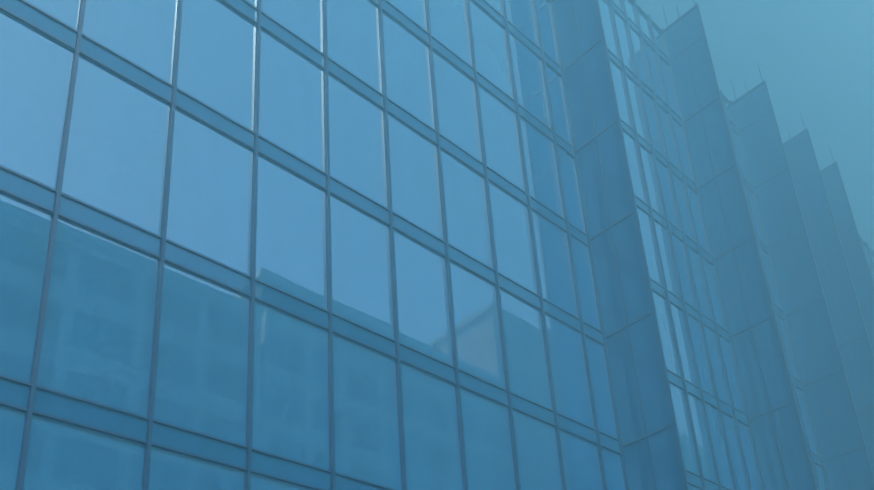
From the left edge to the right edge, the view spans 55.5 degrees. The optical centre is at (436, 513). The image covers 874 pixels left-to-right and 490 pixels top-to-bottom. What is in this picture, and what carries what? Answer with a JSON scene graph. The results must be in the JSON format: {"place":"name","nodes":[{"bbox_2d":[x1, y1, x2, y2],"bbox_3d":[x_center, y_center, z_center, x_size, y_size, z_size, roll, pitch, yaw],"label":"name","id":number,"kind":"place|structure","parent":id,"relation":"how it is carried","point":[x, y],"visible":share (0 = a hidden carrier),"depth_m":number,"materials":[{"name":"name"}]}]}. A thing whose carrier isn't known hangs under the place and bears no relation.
{"place":"outdoors","nodes":[
{"label":"outdoors","id":0,"kind":"place"},
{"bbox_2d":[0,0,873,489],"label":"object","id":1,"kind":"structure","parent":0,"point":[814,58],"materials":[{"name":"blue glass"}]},
{"label":"ground","id":2,"kind":"structure","parent":0,"visible":0},
{"bbox_2d":[0,0,873,489],"bbox_3d":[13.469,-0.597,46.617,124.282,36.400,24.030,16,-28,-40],"label":"building","id":3,"kind":"structure","parent":2,"relation":"on","point":[70,442],"depth_m":18.35,"materials":[{"name":"blue glass"}]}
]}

